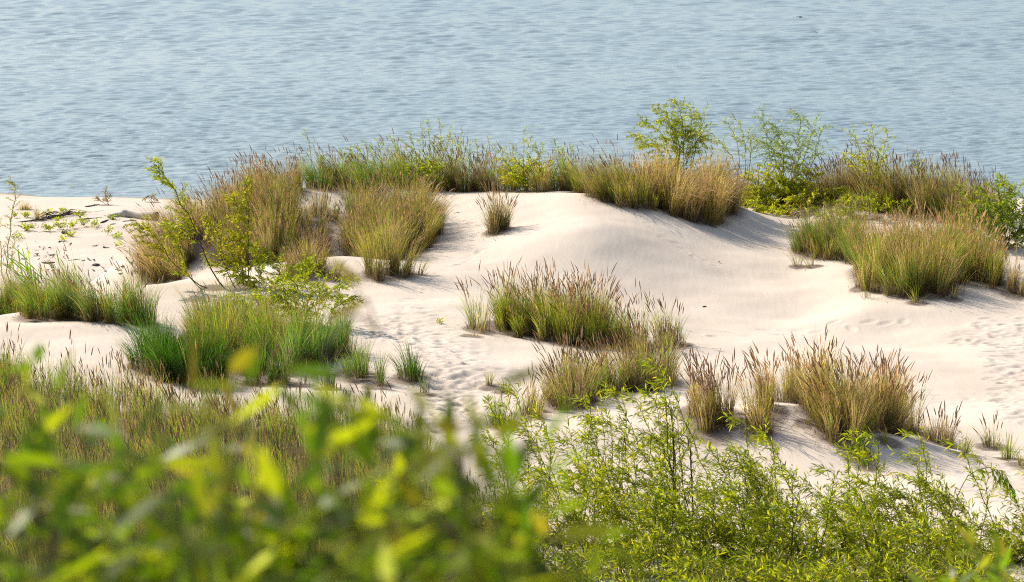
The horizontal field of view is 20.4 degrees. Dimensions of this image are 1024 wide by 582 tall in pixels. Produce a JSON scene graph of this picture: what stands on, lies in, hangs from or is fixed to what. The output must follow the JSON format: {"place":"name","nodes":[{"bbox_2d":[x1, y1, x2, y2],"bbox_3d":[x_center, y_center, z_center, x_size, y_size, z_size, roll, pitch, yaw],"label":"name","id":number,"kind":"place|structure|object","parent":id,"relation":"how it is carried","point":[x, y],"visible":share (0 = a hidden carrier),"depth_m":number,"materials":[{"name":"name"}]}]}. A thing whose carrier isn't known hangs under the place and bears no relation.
{"place":"outdoors","nodes":[
{"label":"outdoors","id":0,"kind":"place"},
{"bbox_2d":[0,322,525,581],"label":"meadow grass","id":1,"kind":"structure","parent":0,"point":[181,425],"depth_m":32.45,"materials":[{"name":"plant"}]},
{"bbox_2d":[0,0,1023,198],"bbox_3d":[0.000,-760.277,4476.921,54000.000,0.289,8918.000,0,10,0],"label":"water","id":2,"kind":"structure","parent":0,"point":[97,97],"depth_m":123.14,"materials":[{"name":"liquid"}]},
{"bbox_2d":[0,182,1023,581],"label":"sand","id":3,"kind":"structure","parent":0,"point":[740,280],"depth_m":44.88,"materials":[{"name":"sand"}]},
{"bbox_2d":[0,176,22,282],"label":"willow shrub","id":4,"kind":"object","parent":3,"relation":"on","point":[6,215],"visible":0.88,"depth_m":64.34,"materials":[{"name":"green plant"}]},
{"bbox_2d":[0,344,33,396],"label":"grass tussock","id":5,"kind":"object","parent":3,"relation":"on","point":[7,366],"depth_m":36.78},
{"bbox_2d":[0,244,42,293],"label":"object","id":6,"kind":"object","parent":3,"relation":"on","point":[27,269],"visible":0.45,"depth_m":43.89,"materials":[{"name":"green plant"}]},
{"bbox_2d":[0,257,74,320],"bbox_3d":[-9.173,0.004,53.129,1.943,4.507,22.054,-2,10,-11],"label":"grass tussock","id":7,"kind":"object","parent":3,"relation":"on","point":[29,305],"depth_m":43.22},
{"bbox_2d":[36,209,86,218],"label":"branch heap","id":8,"kind":"object","parent":3,"relation":"on","point":[69,212],"visible":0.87,"depth_m":78.33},
{"bbox_2d":[0,442,150,581],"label":"willow shrub","id":9,"kind":"object","parent":3,"relation":"on","point":[37,530],"visible":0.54,"depth_m":3.12,"materials":[{"name":"green plant"}]},
{"bbox_2d":[0,403,164,581],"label":"willow shrub","id":10,"kind":"object","parent":3,"relation":"on","point":[37,433],"visible":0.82,"depth_m":3.04,"materials":[{"name":"green plant"}]},
{"bbox_2d":[21,242,163,325],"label":"grass tussock","id":11,"kind":"object","parent":3,"relation":"on","point":[87,307],"depth_m":42.49,"materials":[{"name":"plant"}]},
{"bbox_2d":[0,343,201,578],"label":"willow shrub","id":12,"kind":"object","parent":3,"relation":"on","point":[37,354],"visible":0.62,"depth_m":3.29,"materials":[{"name":"green plant"}]},
{"bbox_2d":[108,209,158,220],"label":"driftwood log","id":13,"kind":"object","parent":3,"relation":"on","point":[125,213],"visible":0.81,"depth_m":78.20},
{"bbox_2d":[107,293,196,382],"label":"grass tussock","id":14,"kind":"object","parent":3,"relation":"on","point":[153,350],"depth_m":38.24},
{"bbox_2d":[92,183,221,283],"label":"grass tussock","id":15,"kind":"object","parent":3,"relation":"on","point":[149,264],"depth_m":50.47,"materials":[{"name":"plant"}]},
{"bbox_2d":[12,418,324,581],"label":"willow shrub","id":16,"kind":"object","parent":3,"relation":"on","point":[195,488],"visible":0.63,"depth_m":2.94,"materials":[{"name":"green plant"}]},
{"bbox_2d":[123,155,222,288],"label":"willow shrub","id":17,"kind":"object","parent":3,"relation":"on","point":[166,182],"visible":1,"depth_m":46.48,"materials":[{"name":"green plant"}]},
{"bbox_2d":[52,461,316,581],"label":"willow shrub","id":18,"kind":"object","parent":3,"relation":"on","point":[145,573],"visible":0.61,"depth_m":2.88,"materials":[{"name":"green plant"}]},
{"bbox_2d":[157,302,245,388],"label":"grass tussock","id":19,"kind":"object","parent":3,"relation":"on","point":[205,349],"depth_m":37.85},
{"bbox_2d":[140,334,305,572],"bbox_3d":[-0.333,0.824,3.458,0.207,1.631,0.704,-2,10,-10],"label":"willow shrub","id":20,"kind":"object","parent":3,"relation":"on","point":[241,360],"visible":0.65,"depth_m":3.15,"materials":[{"name":"green plant"}]},
{"bbox_2d":[180,163,276,267],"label":"grass tussock","id":21,"kind":"object","parent":3,"relation":"on","point":[221,209],"depth_m":51.48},
{"bbox_2d":[199,175,267,287],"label":"willow shrub","id":22,"kind":"object","parent":3,"relation":"on","point":[240,250],"visible":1,"depth_m":46.67,"materials":[{"name":"green plant"}]},
{"bbox_2d":[169,272,343,372],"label":"grass tussock","id":23,"kind":"object","parent":3,"relation":"on","point":[238,309],"depth_m":40.46,"materials":[{"name":"plant"}]},
{"bbox_2d":[215,142,306,196],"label":"grass tussock","id":24,"kind":"object","parent":3,"relation":"on","point":[296,167],"depth_m":54.56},
{"bbox_2d":[203,245,325,291],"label":"willow shrub","id":25,"kind":"object","parent":3,"relation":"on","point":[242,276],"visible":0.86,"depth_m":46.49,"materials":[{"name":"green plant"}]},
{"bbox_2d":[232,315,299,385],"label":"grass tussock","id":26,"kind":"object","parent":3,"relation":"on","point":[273,373],"depth_m":38.18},
{"bbox_2d":[221,153,328,263],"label":"grass tussock","id":27,"kind":"object","parent":3,"relation":"on","point":[275,207],"depth_m":51.71,"materials":[{"name":"plant"}]},
{"bbox_2d":[224,266,363,323],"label":"willow shrub","id":28,"kind":"object","parent":3,"relation":"on","point":[311,286],"visible":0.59,"depth_m":42.71,"materials":[{"name":"green plant"}]},
{"bbox_2d":[269,216,337,277],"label":"grass tussock","id":29,"kind":"object","parent":3,"relation":"on","point":[319,250],"depth_m":47.87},
{"bbox_2d":[260,295,363,373],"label":"grass tussock","id":30,"kind":"object","parent":3,"relation":"on","point":[305,350],"depth_m":39.40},
{"bbox_2d":[180,424,446,581],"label":"willow shrub","id":31,"kind":"object","parent":3,"relation":"on","point":[283,561],"visible":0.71,"depth_m":2.87,"materials":[{"name":"green plant"}]},
{"bbox_2d":[291,173,351,244],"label":"grass tussock","id":32,"kind":"object","parent":3,"relation":"on","point":[325,205],"depth_m":52.57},
{"bbox_2d":[230,364,417,581],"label":"willow shrub","id":33,"kind":"object","parent":3,"relation":"on","point":[322,427],"visible":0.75,"depth_m":2.95,"materials":[{"name":"green plant"}]},
{"bbox_2d":[322,256,344,280],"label":"grass tuft","id":34,"kind":"object","parent":3,"relation":"on","point":[333,275],"visible":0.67,"depth_m":47.32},
{"bbox_2d":[290,257,378,561],"bbox_3d":[-0.216,0.791,3.717,0.100,1.687,0.121,-6,11,-31],"label":"willow shrub","id":35,"kind":"object","parent":3,"relation":"on","point":[346,272],"visible":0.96,"depth_m":3.57,"materials":[{"name":"green plant"}]},
{"bbox_2d":[290,134,389,193],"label":"grass tussock","id":36,"kind":"object","parent":3,"relation":"on","point":[324,171],"depth_m":55.41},
{"bbox_2d":[317,137,383,181],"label":"willow shrub","id":37,"kind":"object","parent":3,"relation":"on","point":[358,148],"visible":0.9,"depth_m":55.62,"materials":[{"name":"green plant"}]},
{"bbox_2d":[334,333,390,386],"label":"grass tussock","id":38,"kind":"object","parent":3,"relation":"on","point":[357,365],"depth_m":38.23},
{"bbox_2d":[336,157,435,209],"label":"grass tussock","id":39,"kind":"object","parent":3,"relation":"on","point":[373,179],"depth_m":54.00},
{"bbox_2d":[277,392,500,581],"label":"willow shrub","id":40,"kind":"object","parent":3,"relation":"on","point":[371,433],"visible":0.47,"depth_m":3.27,"materials":[{"name":"green plant"}]},
{"bbox_2d":[327,163,460,281],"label":"grass tussock","id":41,"kind":"object","parent":3,"relation":"on","point":[397,232],"depth_m":50.90,"materials":[{"name":"plant"}]},
{"bbox_2d":[377,336,430,381],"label":"grass tussock","id":42,"kind":"object","parent":3,"relation":"on","point":[412,372],"depth_m":38.08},
{"bbox_2d":[364,128,461,190],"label":"grass tussock","id":43,"kind":"object","parent":3,"relation":"on","point":[396,168],"depth_m":55.78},
{"bbox_2d":[389,117,460,180],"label":"willow shrub","id":44,"kind":"object","parent":3,"relation":"on","point":[432,145],"visible":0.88,"depth_m":56.01,"materials":[{"name":"green plant"}]},
{"bbox_2d":[401,157,449,184],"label":"willow shrub","id":45,"kind":"object","parent":3,"relation":"on","point":[424,168],"visible":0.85,"depth_m":55.43,"materials":[{"name":"green plant"}]},
{"bbox_2d":[417,477,497,548],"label":"willow shrub","id":46,"kind":"object","parent":3,"relation":"on","point":[477,500],"visible":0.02,"depth_m":25.50,"materials":[{"name":"green plant"}]},
{"bbox_2d":[416,133,503,192],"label":"grass tussock","id":47,"kind":"object","parent":3,"relation":"on","point":[462,183],"depth_m":55.77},
{"bbox_2d":[347,366,595,581],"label":"willow shrub","id":48,"kind":"object","parent":3,"relation":"on","point":[454,454],"visible":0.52,"depth_m":2.91,"materials":[{"name":"green plant"}]},
{"bbox_2d":[459,126,500,183],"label":"willow shrub","id":49,"kind":"object","parent":3,"relation":"on","point":[476,154],"visible":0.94,"depth_m":55.86,"materials":[{"name":"green plant"}]},
{"bbox_2d":[452,260,509,332],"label":"grass tussock","id":50,"kind":"object","parent":3,"relation":"on","point":[471,323],"depth_m":43.30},
{"bbox_2d":[314,402,651,581],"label":"willow shrub","id":51,"kind":"object","parent":3,"relation":"on","point":[512,518],"visible":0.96,"depth_m":2.82,"materials":[{"name":"green plant"}]},
{"bbox_2d":[475,176,520,235],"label":"grass tussock","id":52,"kind":"object","parent":3,"relation":"on","point":[496,222],"depth_m":50.71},
{"bbox_2d":[484,387,536,426],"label":"grass tussock","id":53,"kind":"object","parent":3,"relation":"on","point":[495,419],"depth_m":34.85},
{"bbox_2d":[468,378,569,527],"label":"willow shrub","id":54,"kind":"object","parent":3,"relation":"on","point":[532,441],"visible":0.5,"depth_m":27.36,"materials":[{"name":"green plant"}]},
{"bbox_2d":[478,141,559,192],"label":"grass tussock","id":55,"kind":"object","parent":3,"relation":"on","point":[542,185],"depth_m":54.50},
{"bbox_2d":[493,155,556,190],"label":"willow shrub","id":56,"kind":"object","parent":3,"relation":"on","point":[517,180],"visible":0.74,"depth_m":54.95,"materials":[{"name":"green plant"}]},
{"bbox_2d":[493,126,577,191],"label":"willow shrub","id":57,"kind":"object","parent":3,"relation":"on","point":[540,152],"visible":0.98,"depth_m":54.63,"materials":[{"name":"green plant"}]},
{"bbox_2d":[511,364,565,418],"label":"grass tussock","id":58,"kind":"object","parent":3,"relation":"on","point":[530,407],"depth_m":35.54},
{"bbox_2d":[468,257,633,347],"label":"grass tussock","id":59,"kind":"object","parent":3,"relation":"on","point":[540,316],"depth_m":43.07,"materials":[{"name":"plant"}]},
{"bbox_2d":[491,447,642,571],"bbox_3d":[0.479,2.011,25.616,1.489,1.247,1.026,0,10,0],"label":"willow shrub","id":60,"kind":"object","parent":3,"relation":"on","point":[596,501],"visible":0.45,"depth_m":25.63,"materials":[{"name":"green plant"}]},
{"bbox_2d":[533,141,608,192],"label":"grass tussock","id":61,"kind":"object","parent":3,"relation":"on","point":[566,181],"depth_m":54.47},
{"bbox_2d":[515,524,668,581],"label":"willow shrub","id":62,"kind":"object","parent":3,"relation":"on","point":[633,552],"visible":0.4,"depth_m":24.53,"materials":[{"name":"green plant"}]},
{"bbox_2d":[558,131,662,210],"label":"grass tussock","id":63,"kind":"object","parent":3,"relation":"on","point":[604,190],"depth_m":52.27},
{"bbox_2d":[530,318,691,410],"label":"grass tussock","id":64,"kind":"object","parent":3,"relation":"on","point":[577,379],"depth_m":37.45,"materials":[{"name":"plant"}]},
{"bbox_2d":[541,381,699,541],"bbox_3d":[0.946,1.644,27.311,1.582,1.680,1.041,-5,11,-25],"label":"willow shrub","id":65,"kind":"object","parent":3,"relation":"on","point":[588,421],"visible":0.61,"depth_m":27.08,"materials":[{"name":"green plant"}]},
{"bbox_2d":[526,541,719,581],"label":"willow shrub","id":66,"kind":"object","parent":3,"relation":"on","point":[629,575],"visible":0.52,"depth_m":23.82,"materials":[{"name":"green plant"}]},
{"bbox_2d":[597,278,659,348],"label":"grass tussock","id":67,"kind":"object","parent":3,"relation":"on","point":[621,315],"depth_m":42.45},
{"bbox_2d":[568,388,694,555],"bbox_3d":[1.088,1.733,26.536,1.242,1.688,0.899,2,10,11],"label":"willow shrub","id":68,"kind":"object","parent":3,"relation":"on","point":[623,471],"visible":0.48,"depth_m":26.53,"materials":[{"name":"green plant"}]},
{"bbox_2d":[580,452,697,576],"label":"willow shrub","id":69,"kind":"object","parent":3,"relation":"on","point":[649,511],"visible":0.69,"depth_m":25.55,"materials":[{"name":"green plant"}]},
{"bbox_2d":[644,293,693,349],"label":"grass tussock","id":70,"kind":"object","parent":3,"relation":"on","point":[659,325],"depth_m":42.69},
{"bbox_2d":[626,96,716,180],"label":"willow shrub","id":71,"kind":"object","parent":3,"relation":"on","point":[683,134],"visible":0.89,"depth_m":55.41,"materials":[{"name":"green plant"}]},
{"bbox_2d":[628,355,737,551],"bbox_3d":[1.671,1.518,27.003,1.245,1.994,0.975,0,10,0],"label":"willow shrub","id":72,"kind":"object","parent":3,"relation":"on","point":[667,434],"visible":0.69,"depth_m":26.93,"materials":[{"name":"green plant"}]},
{"bbox_2d":[605,132,766,227],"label":"grass tussock","id":73,"kind":"object","parent":3,"relation":"on","point":[710,194],"depth_m":52.96,"materials":[{"name":"plant"}]},
{"bbox_2d":[644,434,767,573],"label":"willow shrub","id":74,"kind":"object","parent":3,"relation":"on","point":[717,526],"visible":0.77,"depth_m":25.52,"materials":[{"name":"green plant"}]},
{"bbox_2d":[678,345,747,434],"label":"grass tussock","id":75,"kind":"object","parent":3,"relation":"on","point":[707,408],"depth_m":34.24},
{"bbox_2d":[629,525,816,581],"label":"willow shrub","id":76,"kind":"object","parent":3,"relation":"on","point":[710,563],"visible":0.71,"depth_m":24.64,"materials":[{"name":"green plant"}]},
{"bbox_2d":[711,112,758,205],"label":"willow shrub","id":77,"kind":"object","parent":3,"relation":"on","point":[737,141],"visible":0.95,"depth_m":56.77,"materials":[{"name":"green plant"}]},
{"bbox_2d":[688,411,817,552],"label":"willow shrub","id":78,"kind":"object","parent":3,"relation":"on","point":[745,478],"visible":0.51,"depth_m":26.61,"materials":[{"name":"green plant"}]},
{"bbox_2d":[693,464,838,578],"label":"willow shrub","id":79,"kind":"object","parent":3,"relation":"on","point":[773,538],"visible":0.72,"depth_m":25.44,"materials":[{"name":"green plant"}]},
{"bbox_2d":[704,416,849,561],"bbox_3d":[2.421,1.890,26.490,1.335,1.372,1.244,7,12,35],"label":"willow shrub","id":80,"kind":"object","parent":3,"relation":"on","point":[788,504],"visible":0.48,"depth_m":26.33,"materials":[{"name":"green plant"}]},
{"bbox_2d":[733,156,825,205],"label":"grass tussock","id":81,"kind":"object","parent":3,"relation":"on","point":[765,178],"depth_m":56.97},
{"bbox_2d":[722,334,837,438],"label":"grass tussock","id":82,"kind":"object","parent":3,"relation":"on","point":[767,394],"depth_m":34.53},
{"bbox_2d":[673,550,890,581],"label":"willow shrub","id":83,"kind":"object","parent":3,"relation":"on","point":[770,574],"visible":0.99,"depth_m":23.80,"materials":[{"name":"green plant"}]},
{"bbox_2d":[739,160,825,207],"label":"willow shrub","id":84,"kind":"object","parent":3,"relation":"on","point":[768,200],"visible":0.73,"depth_m":56.70,"materials":[{"name":"green plant"}]},
{"bbox_2d":[750,103,839,181],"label":"willow shrub","id":85,"kind":"object","parent":3,"relation":"on","point":[782,147],"visible":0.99,"depth_m":56.83,"materials":[{"name":"green plant"}]},
{"bbox_2d":[741,186,852,216],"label":"willow shrub","id":86,"kind":"object","parent":3,"relation":"on","point":[762,209],"visible":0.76,"depth_m":55.85,"materials":[{"name":"green plant"}]},
{"bbox_2d":[777,193,882,263],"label":"grass tussock","id":87,"kind":"object","parent":3,"relation":"on","point":[824,238],"depth_m":51.19,"materials":[{"name":"plant"}]},
{"bbox_2d":[799,137,869,206],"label":"grass tussock","id":88,"kind":"object","parent":3,"relation":"on","point":[842,179],"depth_m":56.42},
{"bbox_2d":[787,463,915,580],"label":"willow shrub","id":89,"kind":"object","parent":3,"relation":"on","point":[847,533],"visible":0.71,"depth_m":25.47,"materials":[{"name":"green plant"}]},
{"bbox_2d":[780,324,931,445],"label":"grass tussock","id":90,"kind":"object","parent":3,"relation":"on","point":[845,406],"depth_m":34.16,"materials":[{"name":"plant"}]},
{"bbox_2d":[848,427,882,460],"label":"shrub","id":91,"kind":"object","parent":3,"relation":"on","point":[860,445],"visible":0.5,"depth_m":33.25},
{"bbox_2d":[839,122,895,208],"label":"willow shrub","id":92,"kind":"object","parent":3,"relation":"on","point":[864,157],"visible":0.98,"depth_m":55.30,"materials":[{"name":"green plant"}]},
{"bbox_2d":[818,189,921,218],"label":"willow shrub","id":93,"kind":"object","parent":3,"relation":"on","point":[873,203],"visible":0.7,"depth_m":54.58,"materials":[{"name":"green plant"}]},
{"bbox_2d":[767,519,982,581],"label":"willow shrub","id":94,"kind":"object","parent":3,"relation":"on","point":[893,572],"visible":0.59,"depth_m":24.55,"materials":[{"name":"green plant"}]},
{"bbox_2d":[807,425,950,556],"bbox_3d":[3.440,1.887,26.926,1.358,1.307,1.055,3,10,16],"label":"willow shrub","id":95,"kind":"object","parent":3,"relation":"on","point":[881,500],"visible":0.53,"depth_m":26.91,"materials":[{"name":"green plant"}]},
{"bbox_2d":[842,139,958,224],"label":"grass tussock","id":96,"kind":"object","parent":3,"relation":"on","point":[900,188],"depth_m":54.99,"materials":[{"name":"plant"}]},
{"bbox_2d":[850,504,972,581],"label":"willow shrub","id":97,"kind":"object","parent":3,"relation":"on","point":[917,530],"visible":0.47,"depth_m":25.35,"materials":[{"name":"green plant"}]},
{"bbox_2d":[902,278,924,303],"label":"grass tuft","id":98,"kind":"object","parent":3,"relation":"on","point":[916,297],"visible":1,"depth_m":46.43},
{"bbox_2d":[898,370,935,433],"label":"grass tussock","id":99,"kind":"object","parent":3,"relation":"on","point":[915,430],"depth_m":35.96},
{"bbox_2d":[817,544,1023,581],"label":"willow shrub","id":100,"kind":"object","parent":3,"relation":"on","point":[936,575],"visible":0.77,"depth_m":23.85,"materials":[{"name":"green plant"}]},
{"bbox_2d":[840,182,1015,298],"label":"grass tussock","id":101,"kind":"object","parent":3,"relation":"on","point":[933,261],"depth_m":47.67,"materials":[{"name":"plant"}]},
{"bbox_2d":[912,400,962,448],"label":"grass tussock","id":102,"kind":"object","parent":3,"relation":"on","point":[932,435],"depth_m":35.35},
{"bbox_2d":[886,426,1000,559],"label":"willow shrub","id":103,"kind":"object","parent":3,"relation":"on","point":[944,510],"visible":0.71,"depth_m":26.61,"materials":[{"name":"green plant"}]},
{"bbox_2d":[907,507,1022,581],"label":"willow shrub","id":104,"kind":"object","parent":3,"relation":"on","point":[961,544],"visible":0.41,"depth_m":25.47,"materials":[{"name":"green plant"}]},
{"bbox_2d":[912,467,1017,551],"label":"willow shrub","id":105,"kind":"object","parent":3,"relation":"on","point":[1000,479],"visible":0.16,"depth_m":26.90,"materials":[{"name":"green plant"}]},
{"bbox_2d":[907,526,1023,581],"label":"willow shrub","id":106,"kind":"object","parent":3,"relation":"on","point":[998,565],"visible":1,"depth_m":6.41,"materials":[{"name":"green plant"}]},
{"bbox_2d":[915,150,1023,222],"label":"grass tussock","id":107,"kind":"object","parent":3,"relation":"on","point":[955,182],"depth_m":54.25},
{"bbox_2d":[962,430,980,454],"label":"grass tuft","id":108,"kind":"object","parent":3,"relation":"on","point":[965,449],"visible":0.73,"depth_m":34.16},
{"bbox_2d":[972,410,1002,449],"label":"grass tuft","id":109,"kind":"object","parent":3,"relation":"on","point":[988,442],"visible":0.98,"depth_m":35.57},
{"bbox_2d":[954,175,1023,247],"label":"willow shrub","id":110,"kind":"object","parent":3,"relation":"on","point":[1010,219],"visible":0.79,"depth_m":51.56,"materials":[{"name":"green plant"}]},
{"bbox_2d":[968,466,1023,564],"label":"willow shrub","id":111,"kind":"object","parent":3,"relation":"on","point":[1003,531],"visible":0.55,"depth_m":26.39,"materials":[{"name":"green plant"}]},
{"bbox_2d":[978,237,1023,296],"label":"grass tussock","id":112,"kind":"object","parent":3,"relation":"on","point":[1012,284],"depth_m":47.33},
{"bbox_2d":[991,173,1023,228],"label":"willow shrub","id":113,"kind":"object","parent":3,"relation":"on","point":[1011,185],"visible":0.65,"depth_m":52.39,"materials":[{"name":"green plant"}]},
{"bbox_2d":[996,430,1023,459],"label":"grass tuft","id":114,"kind":"object","parent":3,"relation":"on","point":[1007,454],"visible":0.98,"depth_m":34.27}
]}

